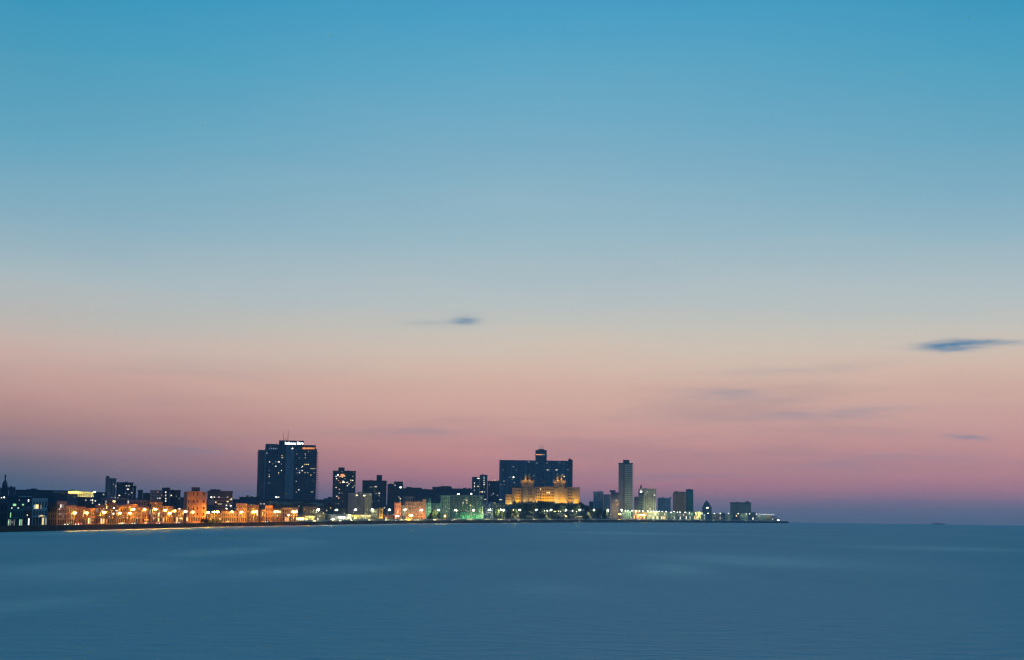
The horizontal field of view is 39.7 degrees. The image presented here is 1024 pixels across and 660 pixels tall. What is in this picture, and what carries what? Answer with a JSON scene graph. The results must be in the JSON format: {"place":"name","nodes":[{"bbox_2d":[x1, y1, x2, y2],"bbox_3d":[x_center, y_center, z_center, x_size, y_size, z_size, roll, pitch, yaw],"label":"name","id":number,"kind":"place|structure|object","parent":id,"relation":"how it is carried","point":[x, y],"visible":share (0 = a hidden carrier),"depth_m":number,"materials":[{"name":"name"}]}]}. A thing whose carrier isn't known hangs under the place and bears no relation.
{"place":"outdoors","nodes":[
{"label":"outdoors","id":0,"kind":"place"},
{"bbox_2d":[0,503,7,525],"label":"row house","id":1,"kind":"structure","parent":0,"point":[3,513],"depth_m":541.79,"materials":[{"name":"paint"}]},
{"bbox_2d":[22,506,32,525],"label":"row house","id":2,"kind":"structure","parent":0,"point":[27,516],"depth_m":562.68,"materials":[{"name":"paint"}]},
{"bbox_2d":[104,503,117,523],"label":"row house","id":3,"kind":"structure","parent":0,"point":[110,513],"depth_m":655.68,"materials":[{"name":"paint"}]},
{"bbox_2d":[101,494,129,522],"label":"row house","id":4,"kind":"structure","parent":0,"point":[122,501],"depth_m":733.53,"materials":[{"name":"paint"}]},
{"bbox_2d":[116,505,126,523],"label":"row house","id":5,"kind":"structure","parent":0,"point":[121,517],"depth_m":670.02,"materials":[{"name":"paint"}]},
{"bbox_2d":[126,504,137,523],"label":"row house","id":6,"kind":"structure","parent":0,"point":[133,516],"depth_m":685.86,"materials":[{"name":"paint"}]},
{"bbox_2d":[130,500,146,511],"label":"row house","id":7,"kind":"structure","parent":0,"point":[141,503],"depth_m":757.16,"materials":[{"name":"paint"}]},
{"bbox_2d":[147,501,161,521],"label":"row house","id":8,"kind":"structure","parent":0,"point":[149,504],"depth_m":789.91,"materials":[{"name":"paint"}]},
{"bbox_2d":[6,495,609,525],"bbox_3d":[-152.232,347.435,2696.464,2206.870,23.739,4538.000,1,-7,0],"label":"ground","id":9,"kind":"structure","parent":0,"point":[522,513],"depth_m":1975.98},
{"bbox_2d":[0,474,8,502],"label":"church","id":10,"kind":"structure","parent":9,"relation":"on","point":[4,490],"depth_m":893.64,"materials":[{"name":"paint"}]},
{"bbox_2d":[9,486,15,495],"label":"city block","id":11,"kind":"structure","parent":9,"relation":"on","point":[11,491],"depth_m":993.01,"materials":[{"name":"paint"}]},
{"bbox_2d":[7,509,23,525],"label":"row house","id":12,"kind":"structure","parent":9,"relation":"on","point":[14,517],"depth_m":554.52,"materials":[{"name":"paint"}]},
{"bbox_2d":[7,496,32,516],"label":"city block","id":13,"kind":"structure","parent":9,"relation":"on","point":[17,502],"depth_m":654.59,"materials":[{"name":"paint"}]},
{"bbox_2d":[15,490,26,495],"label":"city block","id":14,"kind":"structure","parent":9,"relation":"on","point":[20,492],"depth_m":1141.74,"materials":[{"name":"paint"}]},
{"bbox_2d":[26,488,37,497],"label":"city block","id":15,"kind":"structure","parent":9,"relation":"on","point":[33,492],"depth_m":1191.68,"materials":[{"name":"paint"}]},
{"bbox_2d":[31,498,47,524],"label":"row house","id":16,"kind":"structure","parent":9,"relation":"on","point":[39,512],"depth_m":577.14,"materials":[{"name":"paint"}]},
{"bbox_2d":[37,490,51,501],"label":"city block","id":17,"kind":"structure","parent":9,"relation":"on","point":[45,494],"depth_m":1171.43,"materials":[{"name":"paint"}]},
{"bbox_2d":[47,506,57,524],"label":"row house","id":18,"kind":"structure","parent":9,"relation":"on","point":[51,515],"depth_m":586.63,"materials":[{"name":"paint"}]},
{"bbox_2d":[51,490,68,502],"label":"city block","id":19,"kind":"structure","parent":9,"relation":"on","point":[59,495],"depth_m":1150.92,"materials":[{"name":"paint"}]},
{"bbox_2d":[56,501,66,524],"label":"row house","id":20,"kind":"structure","parent":9,"relation":"on","point":[61,514],"depth_m":596.28,"materials":[{"name":"paint"}]},
{"bbox_2d":[66,505,76,524],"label":"row house","id":21,"kind":"structure","parent":9,"relation":"on","point":[71,509],"depth_m":605.74,"materials":[{"name":"paint"}]},
{"bbox_2d":[66,494,77,511],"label":"city block","id":22,"kind":"structure","parent":9,"relation":"on","point":[71,499],"depth_m":873.30,"materials":[{"name":"paint"}]},
{"bbox_2d":[75,507,85,524],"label":"row house","id":23,"kind":"structure","parent":9,"relation":"on","point":[80,511],"depth_m":616.88,"materials":[{"name":"paint"}]},
{"bbox_2d":[68,489,93,496],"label":"domed hall","id":24,"kind":"structure","parent":9,"relation":"on","point":[82,494],"depth_m":943.68,"materials":[{"name":"paint"}]},
{"bbox_2d":[77,497,95,511],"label":"city block","id":25,"kind":"structure","parent":9,"relation":"on","point":[87,502],"depth_m":853.28,"materials":[{"name":"paint"}]},
{"bbox_2d":[85,508,95,524],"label":"row house","id":26,"kind":"structure","parent":9,"relation":"on","point":[90,518],"depth_m":629.23,"materials":[{"name":"paint"}]},
{"bbox_2d":[95,505,105,524],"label":"row house","id":27,"kind":"structure","parent":9,"relation":"on","point":[99,509],"depth_m":641.72,"materials":[{"name":"paint"}]},
{"bbox_2d":[93,492,107,504],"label":"city block","id":28,"kind":"structure","parent":9,"relation":"on","point":[98,495],"depth_m":893.11,"materials":[{"name":"paint"}]},
{"bbox_2d":[105,476,116,497],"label":"apartment block","id":29,"kind":"structure","parent":9,"relation":"on","point":[110,486],"depth_m":1142.53,"materials":[{"name":"paint"}]},
{"bbox_2d":[116,482,133,499],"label":"apartment block","id":30,"kind":"structure","parent":9,"relation":"on","point":[124,489],"depth_m":1072.75,"materials":[{"name":"paint"}]},
{"bbox_2d":[138,490,142,499],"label":"apartment block","id":31,"kind":"structure","parent":9,"relation":"on","point":[140,494],"depth_m":1042.53,"materials":[{"name":"paint"}]},
{"bbox_2d":[137,507,148,523],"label":"row house","id":32,"kind":"structure","parent":9,"relation":"on","point":[145,514],"depth_m":702.12,"materials":[{"name":"paint"}]},
{"bbox_2d":[143,492,149,506],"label":"apartment block","id":33,"kind":"structure","parent":9,"relation":"on","point":[146,495],"depth_m":992.70,"materials":[{"name":"paint"}]},
{"bbox_2d":[150,502,161,523],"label":"row house","id":34,"kind":"structure","parent":9,"relation":"on","point":[155,517],"depth_m":722.69,"materials":[{"name":"paint"}]},
{"bbox_2d":[150,490,161,500],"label":"apartment block","id":35,"kind":"structure","parent":9,"relation":"on","point":[155,495],"depth_m":972.94,"materials":[{"name":"paint"}]},
{"bbox_2d":[161,488,169,513],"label":"apartment block","id":36,"kind":"structure","parent":9,"relation":"on","point":[165,496],"depth_m":977.84,"materials":[{"name":"paint"}]},
{"bbox_2d":[161,506,172,523],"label":"row house","id":37,"kind":"structure","parent":9,"relation":"on","point":[166,515],"depth_m":742.83,"materials":[{"name":"paint"}]},
{"bbox_2d":[169,490,180,508],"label":"apartment block","id":38,"kind":"structure","parent":9,"relation":"on","point":[175,499],"depth_m":982.64,"materials":[{"name":"paint"}]},
{"bbox_2d":[173,508,183,522],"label":"row house","id":39,"kind":"structure","parent":9,"relation":"on","point":[177,514],"depth_m":762.32,"materials":[{"name":"paint"}]},
{"bbox_2d":[183,487,206,522],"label":"corner block","id":40,"kind":"structure","parent":9,"relation":"on","point":[194,497],"depth_m":808.91,"materials":[{"name":"paint"}]},
{"bbox_2d":[207,513,221,522],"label":"row house","id":41,"kind":"structure","parent":9,"relation":"on","point":[217,516],"depth_m":838.09,"materials":[{"name":"paint"}]},
{"bbox_2d":[206,489,232,518],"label":"apartment block","id":42,"kind":"structure","parent":9,"relation":"on","point":[219,500],"depth_m":952.59,"materials":[{"name":"paint"}]},
{"bbox_2d":[221,511,235,522],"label":"row house","id":43,"kind":"structure","parent":9,"relation":"on","point":[224,516],"depth_m":867.54,"materials":[{"name":"paint"}]},
{"bbox_2d":[233,499,239,509],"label":"apartment block","id":44,"kind":"structure","parent":9,"relation":"on","point":[235,501],"depth_m":1289.81,"materials":[{"name":"paint"}]},
{"bbox_2d":[236,503,246,521],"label":"row house","id":45,"kind":"structure","parent":9,"relation":"on","point":[240,517],"depth_m":888.87,"materials":[{"name":"paint"}]},
{"bbox_2d":[239,495,259,504],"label":"apartment block","id":46,"kind":"structure","parent":9,"relation":"on","point":[247,499],"depth_m":1488.86,"materials":[{"name":"paint"}]},
{"bbox_2d":[247,505,258,521],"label":"row house","id":47,"kind":"structure","parent":9,"relation":"on","point":[250,508],"depth_m":911.88,"materials":[{"name":"paint"}]},
{"bbox_2d":[259,509,264,521],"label":"row house","id":48,"kind":"structure","parent":9,"relation":"on","point":[261,515],"depth_m":923.32,"materials":[{"name":"paint"}]},
{"bbox_2d":[265,505,272,521],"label":"row house","id":49,"kind":"structure","parent":9,"relation":"on","point":[268,513],"depth_m":937.77,"materials":[{"name":"paint"}]},
{"bbox_2d":[272,508,281,521],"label":"row house","id":50,"kind":"structure","parent":9,"relation":"on","point":[278,516],"depth_m":957.89,"materials":[{"name":"paint"}]},
{"bbox_2d":[271,503,282,512],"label":"apartment block","id":51,"kind":"structure","parent":9,"relation":"on","point":[276,506],"depth_m":1279.79,"materials":[{"name":"paint"}]},
{"bbox_2d":[257,435,317,498],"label":"high-rise building","id":52,"kind":"structure","parent":9,"relation":"on","point":[286,469],"depth_m":2288.12,"materials":[{"name":"blue"}]},
{"bbox_2d":[282,507,297,521],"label":"row house","id":53,"kind":"structure","parent":9,"relation":"on","point":[287,514],"depth_m":995.66,"materials":[{"name":"paint"}]},
{"bbox_2d":[260,499,323,502],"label":"hotel podium","id":54,"kind":"object","parent":9,"relation":"on","point":[309,500],"visible":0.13,"depth_m":2215.63,"materials":[{"name":"paint"}]},
{"bbox_2d":[293,503,304,511],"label":"apartment block","id":55,"kind":"structure","parent":9,"relation":"on","point":[299,506],"depth_m":1349.22,"materials":[{"name":"paint"}]},
{"bbox_2d":[314,511,325,519],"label":"building","id":56,"kind":"structure","parent":9,"relation":"on","point":[320,516],"depth_m":1070.89,"materials":[{"name":"paint"}]},
{"bbox_2d":[324,497,331,504],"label":"apartment block","id":57,"kind":"structure","parent":9,"relation":"on","point":[327,500],"depth_m":1687.35,"materials":[{"name":"paint"}]},
{"bbox_2d":[325,505,335,512],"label":"apartment block","id":58,"kind":"structure","parent":9,"relation":"on","point":[330,508],"depth_m":1448.20,"materials":[{"name":"paint"}]},
{"bbox_2d":[330,514,350,518],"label":"filling station","id":59,"kind":"object","parent":9,"relation":"on","point":[340,516],"visible":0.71,"depth_m":1157.67,"materials":[{"name":"paint"}]},
{"bbox_2d":[336,507,347,514],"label":"apartment block","id":60,"kind":"structure","parent":9,"relation":"on","point":[342,511],"depth_m":1388.46,"materials":[{"name":"paint"}]},
{"bbox_2d":[332,467,355,507],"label":"apartment block","id":61,"kind":"structure","parent":9,"relation":"on","point":[344,482],"depth_m":1540.59,"materials":[{"name":"paint"}]},
{"bbox_2d":[348,492,371,514],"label":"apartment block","id":62,"kind":"structure","parent":9,"relation":"on","point":[360,503],"depth_m":1389.54,"materials":[{"name":"paint"}]},
{"bbox_2d":[362,475,386,511],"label":"apartment block","id":63,"kind":"structure","parent":9,"relation":"on","point":[377,488],"depth_m":1738.67,"materials":[{"name":"paint"}]},
{"bbox_2d":[371,509,377,518],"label":"building","id":64,"kind":"structure","parent":9,"relation":"on","point":[374,513],"depth_m":1269.12,"materials":[{"name":"paint"}]},
{"bbox_2d":[0,520,788,531],"bbox_3d":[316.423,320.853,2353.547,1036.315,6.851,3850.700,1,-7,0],"label":"seawall","id":65,"kind":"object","parent":9,"relation":"on","point":[25,528],"visible":0.7,"depth_m":965.22,"materials":[{"name":"paint"}]},
{"bbox_2d":[387,481,402,511],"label":"apartment block","id":66,"kind":"structure","parent":9,"relation":"on","point":[395,492],"depth_m":1787.86,"materials":[{"name":"paint"}]},
{"bbox_2d":[394,503,400,518],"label":"row house","id":67,"kind":"structure","parent":9,"relation":"on","point":[397,512],"depth_m":1364.70,"materials":[{"name":"paint"}]},
{"bbox_2d":[401,505,404,518],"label":"row house","id":68,"kind":"structure","parent":9,"relation":"on","point":[402,507],"depth_m":1381.14,"materials":[{"name":"paint"}]},
{"bbox_2d":[403,496,419,504],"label":"row house","id":69,"kind":"structure","parent":9,"relation":"on","point":[408,498],"depth_m":1494.96,"materials":[{"name":"paint"}]},
{"bbox_2d":[403,487,421,501],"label":"apartment block","id":70,"kind":"structure","parent":9,"relation":"on","point":[415,492],"depth_m":2086.30,"materials":[{"name":"paint"}]},
{"bbox_2d":[405,499,425,518],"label":"row building","id":71,"kind":"structure","parent":9,"relation":"on","point":[414,509],"depth_m":1450.68,"materials":[{"name":"paint"}]},
{"bbox_2d":[422,489,431,502],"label":"apartment block","id":72,"kind":"structure","parent":9,"relation":"on","point":[426,493],"depth_m":2135.72,"materials":[{"name":"paint"}]},
{"bbox_2d":[431,503,440,518],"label":"row house","id":73,"kind":"structure","parent":9,"relation":"on","point":[435,506],"depth_m":1522.42,"materials":[{"name":"paint"}]},
{"bbox_2d":[432,486,451,502],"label":"apartment block","id":74,"kind":"structure","parent":9,"relation":"on","point":[438,492],"depth_m":2136.09,"materials":[{"name":"paint"}]},
{"bbox_2d":[440,495,449,518],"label":"annex","id":75,"kind":"object","parent":9,"relation":"on","point":[445,506],"visible":0.91,"depth_m":1575.51,"materials":[{"name":"paint"}]},
{"bbox_2d":[452,488,472,494],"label":"apartment block","id":76,"kind":"structure","parent":9,"relation":"on","point":[463,491],"depth_m":2285.41,"materials":[{"name":"paint"}]},
{"bbox_2d":[450,493,483,518],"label":"green block","id":77,"kind":"structure","parent":9,"relation":"on","point":[464,506],"depth_m":1705.43,"materials":[{"name":"paint"}]},
{"bbox_2d":[472,477,479,494],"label":"apartment block","id":78,"kind":"structure","parent":9,"relation":"on","point":[476,484],"depth_m":2386.21,"materials":[{"name":"paint"}]},
{"bbox_2d":[480,474,487,510],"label":"apartment block","id":79,"kind":"structure","parent":9,"relation":"on","point":[483,484],"depth_m":2395.70,"materials":[{"name":"paint"}]},
{"bbox_2d":[484,499,492,518],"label":"row house","id":80,"kind":"structure","parent":9,"relation":"on","point":[488,513],"depth_m":1764.91,"materials":[{"name":"paint"}]},
{"bbox_2d":[487,480,499,502],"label":"apartment block","id":81,"kind":"structure","parent":9,"relation":"on","point":[493,491],"depth_m":2434.41,"materials":[{"name":"paint"}]},
{"bbox_2d":[493,499,505,518],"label":"row house","id":82,"kind":"structure","parent":9,"relation":"on","point":[497,506],"depth_m":1842.16,"materials":[{"name":"paint"}]},
{"bbox_2d":[499,506,504,518],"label":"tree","id":83,"kind":"object","parent":9,"relation":"on","point":[502,513],"visible":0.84,"depth_m":1793.95,"materials":[{"name":"green plant"}]},
{"bbox_2d":[295,519,775,521],"bbox_3d":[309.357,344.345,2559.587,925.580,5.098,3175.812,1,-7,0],"label":"promenade wall","id":84,"kind":"structure","parent":9,"relation":"on","point":[508,519],"depth_m":1738.93,"materials":[{"name":"paint"}]},
{"bbox_2d":[499,445,572,510],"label":"long slab block","id":85,"kind":"structure","parent":9,"relation":"on","point":[541,470],"depth_m":2747.25,"materials":[{"name":"paint"}]},
{"bbox_2d":[535,501,548,509],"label":"tree","id":86,"kind":"object","parent":9,"relation":"on","point":[542,505],"visible":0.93,"depth_m":2054.43,"materials":[{"name":"green plant"}]},
{"bbox_2d":[506,473,579,507],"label":"grand hotel","id":87,"kind":"structure","parent":9,"relation":"on","point":[529,493],"depth_m":2392.59,"materials":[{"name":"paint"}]},
{"bbox_2d":[593,491,602,514],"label":"apartment block","id":88,"kind":"structure","parent":9,"relation":"on","point":[597,500],"depth_m":2641.47,"materials":[{"name":"paint"}]},
{"bbox_2d":[603,494,609,517],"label":"apartment block","id":89,"kind":"structure","parent":9,"relation":"on","point":[606,502],"depth_m":2630.59,"materials":[{"name":"paint"}]},
{"bbox_2d":[610,490,618,518],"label":"apartment block","id":90,"kind":"structure","parent":9,"relation":"on","point":[614,503],"depth_m":2660.33,"materials":[{"name":"paint"}]},
{"bbox_2d":[618,460,633,518],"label":"slim tower","id":91,"kind":"structure","parent":9,"relation":"on","point":[626,471],"depth_m":2782.98,"materials":[{"name":"paint"}]},
{"bbox_2d":[621,511,630,518],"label":"seafront house","id":92,"kind":"structure","parent":9,"relation":"on","point":[625,514],"depth_m":2729.80,"materials":[{"name":"paint"}]},
{"bbox_2d":[632,510,638,518],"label":"seafront house","id":93,"kind":"structure","parent":9,"relation":"on","point":[635,514],"depth_m":2795.36,"materials":[{"name":"paint"}]},
{"bbox_2d":[634,497,638,509],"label":"apartment block","id":94,"kind":"structure","parent":9,"relation":"on","point":[636,503],"depth_m":2879.07,"materials":[{"name":"paint"}]},
{"bbox_2d":[639,512,647,518],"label":"seafront house","id":95,"kind":"structure","parent":9,"relation":"on","point":[642,516],"depth_m":2867.15,"materials":[{"name":"paint"}]},
{"bbox_2d":[638,485,655,518],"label":"apartment block","id":96,"kind":"structure","parent":9,"relation":"on","point":[647,500],"depth_m":2979.13,"materials":[{"name":"paint"}]},
{"bbox_2d":[648,511,658,518],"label":"seafront house","id":97,"kind":"structure","parent":9,"relation":"on","point":[653,515],"depth_m":2958.80,"materials":[{"name":"paint"}]},
{"bbox_2d":[659,512,667,518],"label":"seafront house","id":98,"kind":"structure","parent":9,"relation":"on","point":[663,515],"depth_m":3034.11,"materials":[{"name":"paint"}]},
{"bbox_2d":[658,497,671,511],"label":"apartment block","id":99,"kind":"structure","parent":9,"relation":"on","point":[664,504],"depth_m":3275.69,"materials":[{"name":"paint"}]},
{"bbox_2d":[673,491,685,518],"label":"apartment block","id":100,"kind":"structure","parent":9,"relation":"on","point":[679,502],"depth_m":3295.98,"materials":[{"name":"paint"}]},
{"bbox_2d":[676,513,684,518],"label":"seafront house","id":101,"kind":"structure","parent":9,"relation":"on","point":[680,515],"depth_m":3185.78,"materials":[{"name":"paint"}]},
{"bbox_2d":[685,511,692,518],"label":"seafront house","id":102,"kind":"structure","parent":9,"relation":"on","point":[688,515],"depth_m":3259.07,"materials":[{"name":"paint"}]},
{"bbox_2d":[686,489,692,510],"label":"apartment block","id":103,"kind":"structure","parent":9,"relation":"on","point":[689,499],"depth_m":3317.09,"materials":[{"name":"paint"}]},
{"bbox_2d":[693,512,700,519],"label":"seafront house","id":104,"kind":"structure","parent":9,"relation":"on","point":[697,515],"depth_m":3324.05,"materials":[{"name":"paint"}]},
{"bbox_2d":[702,500,711,512],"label":"turreted villa","id":105,"kind":"object","parent":9,"relation":"on","point":[706,507],"visible":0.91,"depth_m":3533.45,"materials":[{"name":"paint"}]},
{"bbox_2d":[730,501,750,519],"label":"apartment block","id":106,"kind":"structure","parent":9,"relation":"on","point":[740,507],"depth_m":3869.68,"materials":[{"name":"paint"}]},
{"bbox_2d":[740,514,747,519],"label":"seafront house","id":107,"kind":"structure","parent":9,"relation":"on","point":[743,516],"depth_m":3805.65,"materials":[{"name":"paint"}]},
{"bbox_2d":[303,507,318,519],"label":"warehouse","id":108,"kind":"structure","parent":0,"point":[309,511],"depth_m":1081.99,"materials":[{"name":"paint"}]},
{"bbox_2d":[426,498,430,518],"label":"row house","id":109,"kind":"structure","parent":0,"point":[428,505],"depth_m":1482.52,"materials":[{"name":"paint"}]},
{"bbox_2d":[0,522,1023,659],"bbox_3d":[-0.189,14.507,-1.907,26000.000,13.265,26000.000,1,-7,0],"label":"sea","id":110,"kind":"structure","parent":0,"point":[655,591],"depth_m":150.38,"materials":[{"name":"liquid"}]},
{"bbox_2d":[0,0,1023,525],"label":"sky","id":111,"kind":"structure","parent":0,"point":[767,254],"materials":[{"name":"blue"}]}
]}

